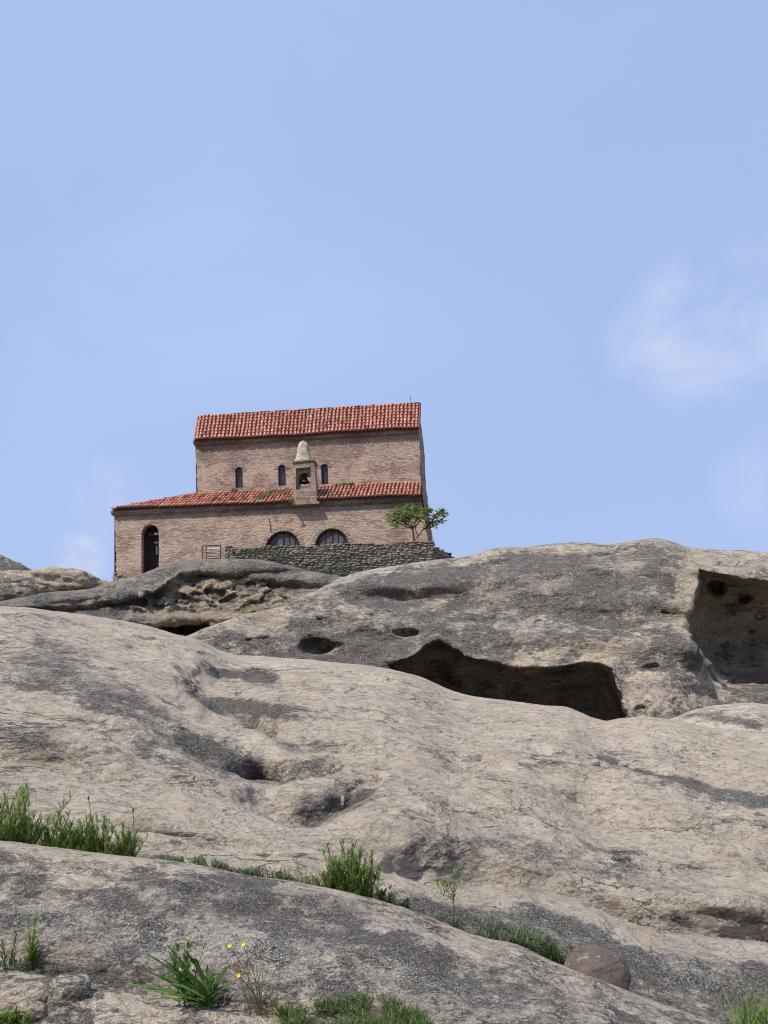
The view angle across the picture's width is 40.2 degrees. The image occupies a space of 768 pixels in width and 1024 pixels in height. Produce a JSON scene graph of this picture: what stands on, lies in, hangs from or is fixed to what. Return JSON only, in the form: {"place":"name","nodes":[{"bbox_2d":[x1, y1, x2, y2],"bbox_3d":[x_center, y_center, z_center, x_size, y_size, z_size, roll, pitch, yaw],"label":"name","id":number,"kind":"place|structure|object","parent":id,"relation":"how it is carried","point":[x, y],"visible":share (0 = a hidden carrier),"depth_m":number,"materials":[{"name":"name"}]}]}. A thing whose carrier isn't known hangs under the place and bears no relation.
{"place":"outdoors","nodes":[
{"label":"outdoors","id":0,"kind":"place"},
{"bbox_2d":[30,962,61,977],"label":"dry grass","id":1,"kind":"structure","parent":0,"point":[47,973],"depth_m":4.05,"materials":[{"name":"brown plant"}]},
{"bbox_2d":[0,559,340,635],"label":"rock cliff","id":2,"kind":"structure","parent":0,"point":[186,598],"depth_m":44.71,"materials":[{"name":"stone"}]},
{"bbox_2d":[0,555,31,574],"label":"boulder","id":3,"kind":"object","parent":2,"relation":"on","point":[6,563],"visible":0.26,"depth_m":45.83,"materials":[{"name":"stone"}]},
{"bbox_2d":[0,583,37,600],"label":"boulder","id":4,"kind":"object","parent":2,"relation":"on","point":[8,591],"visible":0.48,"depth_m":42.23,"materials":[{"name":"stone"}]},
{"bbox_2d":[0,570,38,593],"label":"boulder","id":5,"kind":"object","parent":2,"relation":"on","point":[16,576],"visible":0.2,"depth_m":44.31,"materials":[{"name":"stone"}]},
{"bbox_2d":[30,566,99,592],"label":"boulder","id":6,"kind":"object","parent":2,"relation":"on","point":[51,579],"visible":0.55,"depth_m":44.26,"materials":[{"name":"stone"}]},
{"bbox_2d":[97,580,110,585],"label":"boulder","id":7,"kind":"object","parent":2,"relation":"on","point":[100,582],"visible":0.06,"depth_m":45.57,"materials":[{"name":"stone"}]},
{"bbox_2d":[112,572,127,580],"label":"masonry stub","id":8,"kind":"object","parent":2,"relation":"on","point":[116,576],"visible":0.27,"depth_m":59.63,"materials":[{"name":"stone"}]},
{"bbox_2d":[201,545,220,558],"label":"gate","id":9,"kind":"structure","parent":2,"relation":"on","point":[211,547],"depth_m":55.90,"materials":[{"name":"metal"}]},
{"bbox_2d":[224,545,235,558],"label":"stone pier","id":10,"kind":"structure","parent":2,"relation":"on","point":[229,552],"depth_m":55.89,"materials":[{"name":"grey stone"}]},
{"bbox_2d":[110,395,432,576],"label":"church","id":11,"kind":"structure","parent":2,"relation":"on","point":[375,454],"depth_m":62.13,"materials":[{"name":"brick"}]},
{"bbox_2d":[144,526,158,572],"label":"door","id":12,"kind":"structure","parent":11,"relation":"in","point":[151,535],"depth_m":61.35,"materials":[{"name":"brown wood"}]},
{"bbox_2d":[216,488,248,501],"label":"roof weeds","id":13,"kind":"object","parent":11,"relation":"on","point":[233,490],"visible":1,"depth_m":61.38,"materials":[{"name":"green plant"}]},
{"bbox_2d":[231,464,246,487],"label":"window","id":14,"kind":"structure","parent":11,"relation":"in","point":[239,472],"depth_m":64.28,"materials":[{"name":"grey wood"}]},
{"bbox_2d":[254,487,291,499],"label":"roof weeds","id":15,"kind":"object","parent":11,"relation":"on","point":[261,496],"visible":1,"depth_m":62.16,"materials":[{"name":"green plant"}]},
{"bbox_2d":[274,461,288,485],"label":"window","id":16,"kind":"structure","parent":11,"relation":"in","point":[282,473],"depth_m":64.14,"materials":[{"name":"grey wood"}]},
{"bbox_2d":[262,527,303,547],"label":"lunette window","id":17,"kind":"structure","parent":11,"relation":"in","point":[283,538],"depth_m":60.24,"materials":[{"name":"grey wood"}]},
{"bbox_2d":[300,474,309,484],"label":"bell","id":18,"kind":"object","parent":11,"relation":"hanging from","point":[304,480],"visible":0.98,"depth_m":60.81,"materials":[{"name":"brown metal"}]},
{"bbox_2d":[317,460,331,483],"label":"window","id":19,"kind":"structure","parent":11,"relation":"in","point":[324,469],"depth_m":63.99,"materials":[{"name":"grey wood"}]},
{"bbox_2d":[320,491,343,498],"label":"roof weeds","id":20,"kind":"object","parent":11,"relation":"on","point":[323,495],"visible":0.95,"depth_m":60.62,"materials":[{"name":"green plant"}]},
{"bbox_2d":[311,524,352,545],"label":"lunette window","id":21,"kind":"structure","parent":11,"relation":"in","point":[330,536],"depth_m":60.08,"materials":[{"name":"grey wood"}]},
{"bbox_2d":[335,481,354,486],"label":"roof weeds","id":22,"kind":"object","parent":11,"relation":"on","point":[347,484],"visible":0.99,"depth_m":63.15,"materials":[{"name":"green plant"}]},
{"bbox_2d":[302,563,350,575],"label":"bush","id":23,"kind":"object","parent":2,"relation":"on","point":[332,568],"visible":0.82,"depth_m":55.19,"materials":[{"name":"green plant"}]},
{"bbox_2d":[233,540,434,576],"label":"stone wall","id":24,"kind":"structure","parent":2,"relation":"on","point":[357,557],"depth_m":56.08,"materials":[{"name":"grey stone"}]},
{"bbox_2d":[244,547,286,560],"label":"bush","id":25,"kind":"object","parent":24,"relation":"on","point":[270,554],"visible":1,"depth_m":55.60,"materials":[{"name":"green plant"}]},
{"bbox_2d":[384,502,448,543],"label":"tree","id":26,"kind":"object","parent":2,"relation":"on","point":[413,511],"visible":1,"depth_m":57.00,"materials":[{"name":"green plant"}]},
{"bbox_2d":[432,546,454,559],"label":"stone wall","id":27,"kind":"structure","parent":2,"relation":"on","point":[439,554],"depth_m":56.83,"materials":[{"name":"grey stone"}]},
{"bbox_2d":[274,989,434,1023],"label":"grass","id":28,"kind":"structure","parent":0,"point":[409,1017],"depth_m":3.80,"materials":[{"name":"green plant"}]},
{"bbox_2d":[0,840,718,1023],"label":"foreground rock","id":29,"kind":"object","parent":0,"point":[105,921],"visible":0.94,"depth_m":4.28,"materials":[{"name":"stone"}]},
{"bbox_2d":[0,927,20,972],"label":"weed clump","id":30,"kind":"object","parent":29,"relation":"on","point":[10,964],"visible":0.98,"depth_m":4.03,"materials":[{"name":"green plant"}]},
{"bbox_2d":[0,1006,32,1023],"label":"weed clump","id":31,"kind":"object","parent":29,"relation":"on","point":[7,1016],"visible":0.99,"depth_m":3.71,"materials":[{"name":"green plant"}]},
{"bbox_2d":[0,981,48,1011],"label":"stone","id":32,"kind":"object","parent":29,"relation":"on","point":[13,994],"visible":0.63,"depth_m":3.81,"materials":[{"name":"stone"}]},
{"bbox_2d":[14,1001,46,1021],"bbox_3d":[-1.279,1.807,3.793,0.124,0.086,0.122,3,-14,-27],"label":"stone","id":33,"kind":"object","parent":29,"relation":"on","point":[38,1010],"visible":0.73,"depth_m":3.75,"materials":[{"name":"stone"}]},
{"bbox_2d":[20,913,40,970],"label":"weed clump","id":34,"kind":"object","parent":29,"relation":"on","point":[31,953],"visible":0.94,"depth_m":4.08,"materials":[{"name":"green plant"}]},
{"bbox_2d":[0,775,77,844],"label":"weed clump","id":35,"kind":"object","parent":29,"relation":"on","point":[25,827],"visible":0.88,"depth_m":5.48,"materials":[{"name":"green plant"}]},
{"bbox_2d":[47,972,90,1006],"bbox_3d":[-1.167,1.780,3.882,0.164,0.143,0.156,-3,-12,0],"label":"stone","id":36,"kind":"object","parent":29,"relation":"on","point":[66,988],"visible":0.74,"depth_m":3.83,"materials":[{"name":"stone"}]},
{"bbox_2d":[24,805,148,856],"bbox_3d":[-1.550,1.688,5.502,0.656,0.329,0.229,-3,-12,0],"label":"weed clump","id":37,"kind":"object","parent":29,"relation":"on","point":[76,839],"visible":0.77,"depth_m":5.47,"materials":[{"name":"green plant"}]},
{"bbox_2d":[87,795,92,845],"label":"seed stalk","id":38,"kind":"object","parent":37,"relation":"in","point":[91,818],"visible":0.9,"depth_m":5.46,"materials":[{"name":"brown plant"}]},
{"bbox_2d":[125,802,134,850],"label":"seed stalk","id":39,"kind":"object","parent":37,"relation":"on","point":[133,822],"visible":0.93,"depth_m":5.46,"materials":[{"name":"brown plant"}]},
{"bbox_2d":[119,944,234,1007],"bbox_3d":[-0.765,1.700,3.856,0.439,0.240,0.154,-3,-12,0],"label":"rosette plant","id":40,"kind":"object","parent":29,"relation":"on","point":[204,991],"visible":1,"depth_m":3.85,"materials":[{"name":"green plant"}]},
{"bbox_2d":[168,933,206,1006],"bbox_3d":[-0.737,1.701,3.890,0.158,0.261,0.128,5,-14,-33],"label":"weed clump","id":41,"kind":"object","parent":29,"relation":"on","point":[186,961],"visible":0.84,"depth_m":3.88,"materials":[{"name":"green plant"}]},
{"bbox_2d":[154,853,309,883],"bbox_3d":[-0.790,1.859,5.461,0.815,0.219,0.169,-2,-12,-2],"label":"groundcover","id":42,"kind":"object","parent":29,"relation":"on","point":[249,871],"visible":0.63,"depth_m":5.45,"materials":[{"name":"green plant"}]},
{"bbox_2d":[209,996,288,1023],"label":"dry grass","id":43,"kind":"structure","parent":29,"relation":"on","point":[255,1012],"depth_m":3.80,"materials":[{"name":"beige plant"}]},
{"bbox_2d":[227,942,279,1017],"bbox_3d":[-0.470,1.709,3.846,0.192,0.274,0.086,-3,-12,0],"label":"flowering plant","id":44,"kind":"object","parent":29,"relation":"on","point":[252,990],"visible":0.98,"depth_m":3.84,"materials":[{"name":"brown plant"}]},
{"bbox_2d":[272,1002,295,1018],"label":"weed clump","id":45,"kind":"object","parent":29,"relation":"on","point":[282,1009],"visible":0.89,"depth_m":3.80,"materials":[{"name":"green plant"}]},
{"bbox_2d":[148,858,420,913],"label":"soil","id":46,"kind":"structure","parent":29,"relation":"on","point":[273,878],"depth_m":5.52,"materials":[{"name":"brown soil"}]},
{"bbox_2d":[316,831,385,899],"bbox_3d":[-0.198,1.871,5.513,0.390,0.385,0.297,1,-13,-16],"label":"weed clump","id":47,"kind":"object","parent":46,"relation":"on","point":[358,881],"visible":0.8,"depth_m":5.46,"materials":[{"name":"green plant"}]},
{"bbox_2d":[279,867,290,879],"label":"weed clump","id":48,"kind":"object","parent":29,"relation":"on","point":[286,874],"visible":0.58,"depth_m":5.46,"materials":[{"name":"green plant"}]},
{"bbox_2d":[275,857,320,884],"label":"dry grass","id":49,"kind":"structure","parent":29,"relation":"on","point":[310,880],"depth_m":5.48,"materials":[{"name":"beige plant"}]},
{"bbox_2d":[304,872,334,888],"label":"weed clump","id":50,"kind":"object","parent":29,"relation":"on","point":[315,880],"visible":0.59,"depth_m":5.46,"materials":[{"name":"green plant"}]},
{"bbox_2d":[376,885,411,909],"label":"weed clump","id":51,"kind":"object","parent":29,"relation":"on","point":[383,896],"visible":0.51,"depth_m":5.48,"materials":[{"name":"green plant"}]},
{"bbox_2d":[431,869,470,926],"bbox_3d":[0.348,1.976,5.348,0.228,0.311,0.214,-3,-12,0],"label":"seedling","id":52,"kind":"object","parent":29,"relation":"on","point":[453,895],"visible":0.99,"depth_m":5.35,"materials":[{"name":"green plant"}]},
{"bbox_2d":[564,945,630,990],"bbox_3d":[1.061,2.350,5.267,0.345,0.338,0.334,-3,-12,0],"label":"boulder","id":53,"kind":"object","parent":29,"relation":"on","point":[604,965],"visible":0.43,"depth_m":5.18,"materials":[{"name":"brown stone"}]},
{"bbox_2d":[718,980,767,1023],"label":"grass tuft","id":54,"kind":"object","parent":29,"relation":"on","point":[749,1017],"visible":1,"depth_m":4.33,"materials":[{"name":"green plant"}]},
{"bbox_2d":[0,606,767,1023],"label":"rock slope","id":55,"kind":"structure","parent":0,"point":[648,864],"depth_m":8.67,"materials":[{"name":"stone"}]},
{"bbox_2d":[245,666,253,670],"bbox_3d":[-2.163,2.513,16.866,0.145,0.082,0.133,-3,-12,0],"label":"stone","id":56,"kind":"object","parent":55,"relation":"on","point":[247,668],"visible":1,"depth_m":16.82,"materials":[{"name":"stone"}]},
{"bbox_2d":[340,796,344,809],"bbox_3d":[-0.334,2.302,8.260,0.052,0.136,0.042,-3,-12,0],"label":"stone","id":57,"kind":"object","parent":55,"relation":"on","point":[342,800],"visible":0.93,"depth_m":8.25,"materials":[{"name":"stone"}]},
{"bbox_2d":[425,908,574,964],"bbox_3d":[0.665,2.380,5.882,0.902,0.379,0.406,-1,-12,-9],"label":"ground cover","id":58,"kind":"object","parent":55,"relation":"on","point":[513,936],"visible":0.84,"depth_m":5.81,"materials":[{"name":"green plant"}]},
{"bbox_2d":[524,934,543,945],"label":"weed clump","id":59,"kind":"object","parent":58,"relation":"on","point":[536,938],"visible":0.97,"depth_m":5.79,"materials":[{"name":"green plant"}]},
{"bbox_2d":[540,934,562,963],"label":"weed clump","id":60,"kind":"object","parent":55,"relation":"on","point":[551,950],"visible":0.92,"depth_m":5.74,"materials":[{"name":"green plant"}]},
{"bbox_2d":[591,760,599,765],"bbox_3d":[2.287,2.719,11.355,0.097,0.074,0.107,-3,-12,0],"label":"stone","id":61,"kind":"object","parent":55,"relation":"on","point":[595,762],"visible":0.99,"depth_m":11.32,"materials":[{"name":"stone"}]},
{"bbox_2d":[618,761,627,766],"bbox_3d":[2.691,2.850,11.827,0.115,0.084,0.108,-3,-12,0],"label":"stone","id":62,"kind":"object","parent":55,"relation":"on","point":[623,763],"visible":0.68,"depth_m":11.79,"materials":[{"name":"stone"}]},
{"bbox_2d":[0,0,767,580],"label":"sky","id":63,"kind":"structure","parent":0,"point":[540,225],"materials":[{"name":"blue"}]},
{"bbox_2d":[187,538,767,720],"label":"rock outcrop","id":64,"kind":"object","parent":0,"point":[657,628],"visible":0.61,"depth_m":28.55,"materials":[{"name":"stone"}]},
{"bbox_2d":[671,703,767,731],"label":"rock ledge","id":65,"kind":"object","parent":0,"point":[746,716],"visible":0.24,"depth_m":20.13,"materials":[{"name":"stone"}]}
]}

